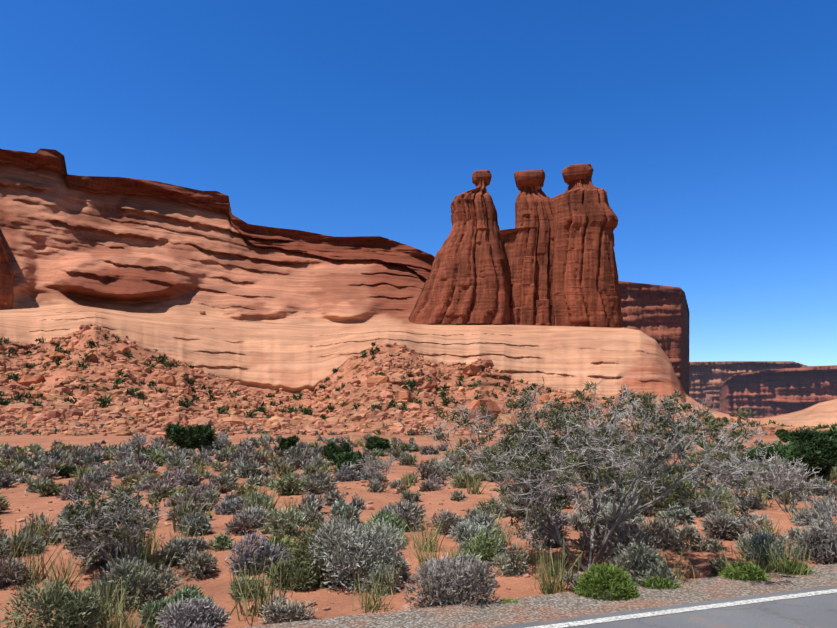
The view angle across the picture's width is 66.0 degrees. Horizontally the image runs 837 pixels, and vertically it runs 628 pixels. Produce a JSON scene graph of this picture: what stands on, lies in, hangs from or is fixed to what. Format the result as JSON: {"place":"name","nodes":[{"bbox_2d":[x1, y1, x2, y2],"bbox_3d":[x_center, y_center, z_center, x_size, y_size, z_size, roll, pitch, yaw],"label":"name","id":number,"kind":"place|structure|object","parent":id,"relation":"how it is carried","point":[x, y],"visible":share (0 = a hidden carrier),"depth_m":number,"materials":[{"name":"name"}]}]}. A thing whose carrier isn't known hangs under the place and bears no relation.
{"place":"outdoors","nodes":[
{"label":"outdoors","id":0,"kind":"place"},
{"bbox_2d":[0,148,836,627],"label":"desert terrain","id":1,"kind":"structure","parent":0,"point":[152,266],"depth_m":363.77,"materials":[{"name":"orange stone"}]},
{"bbox_2d":[0,235,14,309],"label":"fin","id":2,"kind":"object","parent":1,"relation":"on","point":[7,279],"visible":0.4,"depth_m":367.48,"materials":[{"name":"brown stone"}]},
{"bbox_2d":[55,464,76,477],"bbox_3d":[-10.626,4.795,19.481,0.671,0.511,0.667,0,-9,-1],"label":"juniper","id":3,"kind":"object","parent":1,"relation":"on","point":[65,471],"depth_m":19.44,"materials":[{"name":"green plant"}]},
{"bbox_2d":[43,477,172,573],"bbox_3d":[-3.595,2.513,7.562,1.927,1.154,1.288,-5,-10,28],"label":"grey shrub","id":4,"kind":"object","parent":1,"relation":"on","point":[109,544],"depth_m":7.30,"materials":[{"name":"grey plant"}]},
{"bbox_2d":[122,429,162,453],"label":"grey shrub branches","id":5,"kind":"object","parent":1,"relation":"on","point":[137,438],"visible":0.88,"depth_m":27.36,"materials":[{"name":"grey plant"}]},
{"bbox_2d":[164,422,218,450],"bbox_3d":[-10.329,5.722,29.375,2.572,1.659,1.931,0,-9,-1],"label":"juniper","id":6,"kind":"object","parent":1,"relation":"on","point":[197,436],"depth_m":29.00,"materials":[{"name":"green plant"}]},
{"bbox_2d":[203,422,228,450],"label":"grey shrub branches","id":7,"kind":"object","parent":1,"relation":"on","point":[222,440],"visible":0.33,"depth_m":29.96,"materials":[{"name":"grey plant"}]},
{"bbox_2d":[275,435,299,451],"bbox_3d":[-5.964,6.031,29.413,1.111,1.012,1.132,0,-9,-1],"label":"juniper","id":8,"kind":"object","parent":1,"relation":"on","point":[286,443],"depth_m":29.20,"materials":[{"name":"green plant"}]},
{"bbox_2d":[287,517,350,586],"bbox_3d":[-1.101,2.678,7.257,0.862,0.753,0.795,0,-9,-1],"label":"green bush","id":9,"kind":"object","parent":1,"relation":"on","point":[304,541],"visible":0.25,"depth_m":7.14,"materials":[{"name":"green plant"}]},
{"bbox_2d":[323,441,353,464],"bbox_3d":[-3.149,5.415,24.872,1.266,1.056,1.027,0,-9,-1],"label":"juniper","id":10,"kind":"object","parent":1,"relation":"on","point":[330,448],"depth_m":24.84,"materials":[{"name":"green plant"}]},
{"bbox_2d":[332,449,366,476],"bbox_3d":[-2.075,4.589,19.272,1.130,1.049,1.506,0,-9,-1],"label":"juniper","id":11,"kind":"object","parent":1,"relation":"on","point":[348,457],"depth_m":19.12,"materials":[{"name":"green plant"}]},
{"bbox_2d":[17,311,708,425],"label":"talus blocks","id":12,"kind":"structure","parent":1,"relation":"on","point":[408,396],"depth_m":198.73,"materials":[{"name":"orange stone"}]},
{"bbox_2d":[355,450,396,483],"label":"grey shrub branches","id":13,"kind":"object","parent":1,"relation":"on","point":[371,468],"visible":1,"depth_m":17.40,"materials":[{"name":"grey plant"}]},
{"bbox_2d":[365,435,391,452],"bbox_3d":[-1.881,6.048,29.443,1.356,1.030,0.984,-7,-11,35],"label":"juniper","id":14,"kind":"object","parent":1,"relation":"on","point":[374,441],"depth_m":29.29,"materials":[{"name":"green plant"}]},
{"bbox_2d":[0,353,774,435],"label":"shrubs","id":15,"kind":"object","parent":1,"relation":"on","point":[411,431],"visible":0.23,"depth_m":78.89,"materials":[{"name":"green plant"}]},
{"bbox_2d":[0,434,788,585],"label":"shrubs","id":16,"kind":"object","parent":1,"relation":"on","point":[475,490],"depth_m":15.16,"materials":[{"name":"green plant"}]},
{"bbox_2d":[0,397,827,435],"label":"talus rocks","id":17,"kind":"object","parent":1,"relation":"on","point":[309,428],"visible":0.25,"depth_m":96.34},
{"bbox_2d":[0,323,836,430],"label":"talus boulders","id":18,"kind":"object","parent":1,"relation":"on","point":[117,409],"visible":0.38,"depth_m":193.27,"materials":[{"name":"orange stone"}]},
{"bbox_2d":[0,466,836,627],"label":"roadside grass","id":19,"kind":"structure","parent":1,"relation":"on","point":[548,587],"depth_m":7.06,"materials":[{"name":"green plant"}]},
{"bbox_2d":[0,455,836,627],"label":"floor stones","id":20,"kind":"object","parent":1,"relation":"on","point":[572,543],"visible":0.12,"depth_m":10.24,"materials":[{"name":"orange stone"}]},
{"bbox_2d":[0,334,836,429],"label":"boulders","id":21,"kind":"object","parent":1,"relation":"on","point":[105,401],"visible":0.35,"depth_m":204.86,"materials":[{"name":"orange stone"}]},
{"bbox_2d":[408,170,509,324],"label":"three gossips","id":22,"kind":"object","parent":1,"relation":"on","point":[466,281],"visible":0.83,"depth_m":442.34,"materials":[{"name":"stone"}]},
{"bbox_2d":[499,597,519,603],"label":"grass tuft","id":23,"kind":"object","parent":1,"relation":"on","point":[511,600],"visible":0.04,"depth_m":5.95,"materials":[{"name":"green plant"}]},
{"bbox_2d":[507,169,554,325],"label":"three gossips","id":24,"kind":"object","parent":1,"relation":"on","point":[530,278],"visible":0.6,"depth_m":448.73,"materials":[{"name":"stone"}]},
{"bbox_2d":[499,227,622,326],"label":"rock wall","id":25,"kind":"structure","parent":1,"relation":"on","point":[508,237],"depth_m":455.42,"materials":[{"name":"stone"}]},
{"bbox_2d":[550,164,621,327],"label":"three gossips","id":26,"kind":"object","parent":1,"relation":"on","point":[586,292],"visible":0.83,"depth_m":433.61,"materials":[{"name":"stone"}]},
{"bbox_2d":[572,562,640,600],"bbox_3d":[1.807,2.626,6.230,0.676,0.458,0.682,0,-9,-1],"label":"green shrub","id":27,"kind":"object","parent":1,"relation":"on","point":[605,577],"visible":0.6,"depth_m":6.11,"materials":[{"name":"green plant"}]},
{"bbox_2d":[604,461,703,517],"bbox_3d":[4.425,3.321,12.210,1.891,1.052,1.826,0,-9,-1],"label":"green bush","id":28,"kind":"object","parent":1,"relation":"on","point":[677,500],"visible":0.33,"depth_m":11.73,"materials":[{"name":"green plant"}]},
{"bbox_2d":[619,281,688,395],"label":"butte","id":29,"kind":"object","parent":1,"relation":"on","point":[659,314],"visible":0.33,"depth_m":607.86,"materials":[{"name":"stone"}]},
{"bbox_2d":[636,576,682,589],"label":"green shrub","id":30,"kind":"object","parent":1,"relation":"on","point":[669,585],"visible":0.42,"depth_m":6.45,"materials":[{"name":"green plant"}]},
{"bbox_2d":[701,454,758,497],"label":"grey shrub branches","id":31,"kind":"object","parent":1,"relation":"on","point":[726,477],"visible":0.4,"depth_m":14.15,"materials":[{"name":"grey plant"}]},
{"bbox_2d":[718,560,769,581],"bbox_3d":[3.477,2.815,6.864,0.611,0.380,0.596,0,-9,-1],"label":"green shrub","id":32,"kind":"object","parent":1,"relation":"on","point":[749,571],"visible":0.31,"depth_m":6.79,"materials":[{"name":"green plant"}]},
{"bbox_2d":[740,442,789,463],"bbox_3d":[12.834,5.182,23.255,2.449,1.108,2.453,0,-9,-1],"label":"green bush","id":33,"kind":"object","parent":1,"relation":"on","point":[779,449],"visible":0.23,"depth_m":23.00,"materials":[{"name":"green plant"}]},
{"bbox_2d":[774,429,789,435],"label":"juniper","id":34,"kind":"object","parent":1,"relation":"on","point":[779,430],"visible":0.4,"depth_m":53.91,"materials":[{"name":"green plant"}]},
{"bbox_2d":[737,449,827,511],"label":"grey shrub branches","id":35,"kind":"object","parent":1,"relation":"on","point":[792,471],"visible":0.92,"depth_m":12.21,"materials":[{"name":"grey plant"}]},
{"bbox_2d":[777,432,792,442],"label":"juniper","id":36,"kind":"object","parent":1,"relation":"on","point":[783,436],"visible":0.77,"depth_m":40.22,"materials":[{"name":"green plant"}]},
{"bbox_2d":[763,559,816,575],"bbox_3d":[4.115,2.879,7.144,0.624,0.348,0.626,0,-9,-1],"label":"green shrub","id":37,"kind":"object","parent":1,"relation":"on","point":[797,565],"visible":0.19,"depth_m":7.04,"materials":[{"name":"green plant"}]},
{"bbox_2d":[782,423,836,478],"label":"bush","id":38,"kind":"object","parent":1,"relation":"on","point":[813,448],"depth_m":16.72,"materials":[{"name":"green plant"}]},
{"bbox_2d":[793,487,836,557],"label":"grey shrub","id":39,"kind":"object","parent":1,"relation":"on","point":[831,512],"visible":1,"depth_m":8.20,"materials":[{"name":"grey plant"}]},
{"bbox_2d":[0,432,836,627],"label":"sagebrush","id":40,"kind":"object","parent":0,"point":[631,547],"depth_m":9.18,"materials":[{"name":"grey plant"}]},
{"bbox_2d":[423,376,780,570],"bbox_3d":[2.215,1.929,7.922,3.138,2.372,4.122,8,-12,-40],"label":"large shrub","id":41,"kind":"object","parent":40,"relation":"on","point":[608,532],"depth_m":7.48,"materials":[{"name":"grey plant"}]},
{"bbox_2d":[0,0,836,365],"label":"sky","id":42,"kind":"structure","parent":0,"point":[708,128],"materials":[{"name":"blue"}]},
{"bbox_2d":[238,564,836,627],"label":"gravel shoulder","id":43,"kind":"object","parent":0,"point":[529,609],"depth_m":5.78},
{"bbox_2d":[490,585,836,627],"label":"road asphalt","id":44,"kind":"structure","parent":0,"point":[816,611],"depth_m":5.43,"materials":[{"name":"grey asphalt"}]},
{"bbox_2d":[525,589,836,627],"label":"road edge line","id":45,"kind":"object","parent":44,"relation":"on","point":[623,617],"visible":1,"depth_m":5.59,"materials":[{"name":"paint"}]},
{"bbox_2d":[689,361,836,411],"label":"cliffs","id":46,"kind":"structure","parent":0,"point":[707,379],"depth_m":1355.41,"materials":[{"name":"stone"}]},
{"bbox_2d":[720,366,836,417],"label":"cliffs","id":47,"kind":"structure","parent":0,"point":[768,393],"depth_m":998.43,"materials":[{"name":"stone"}]}
]}

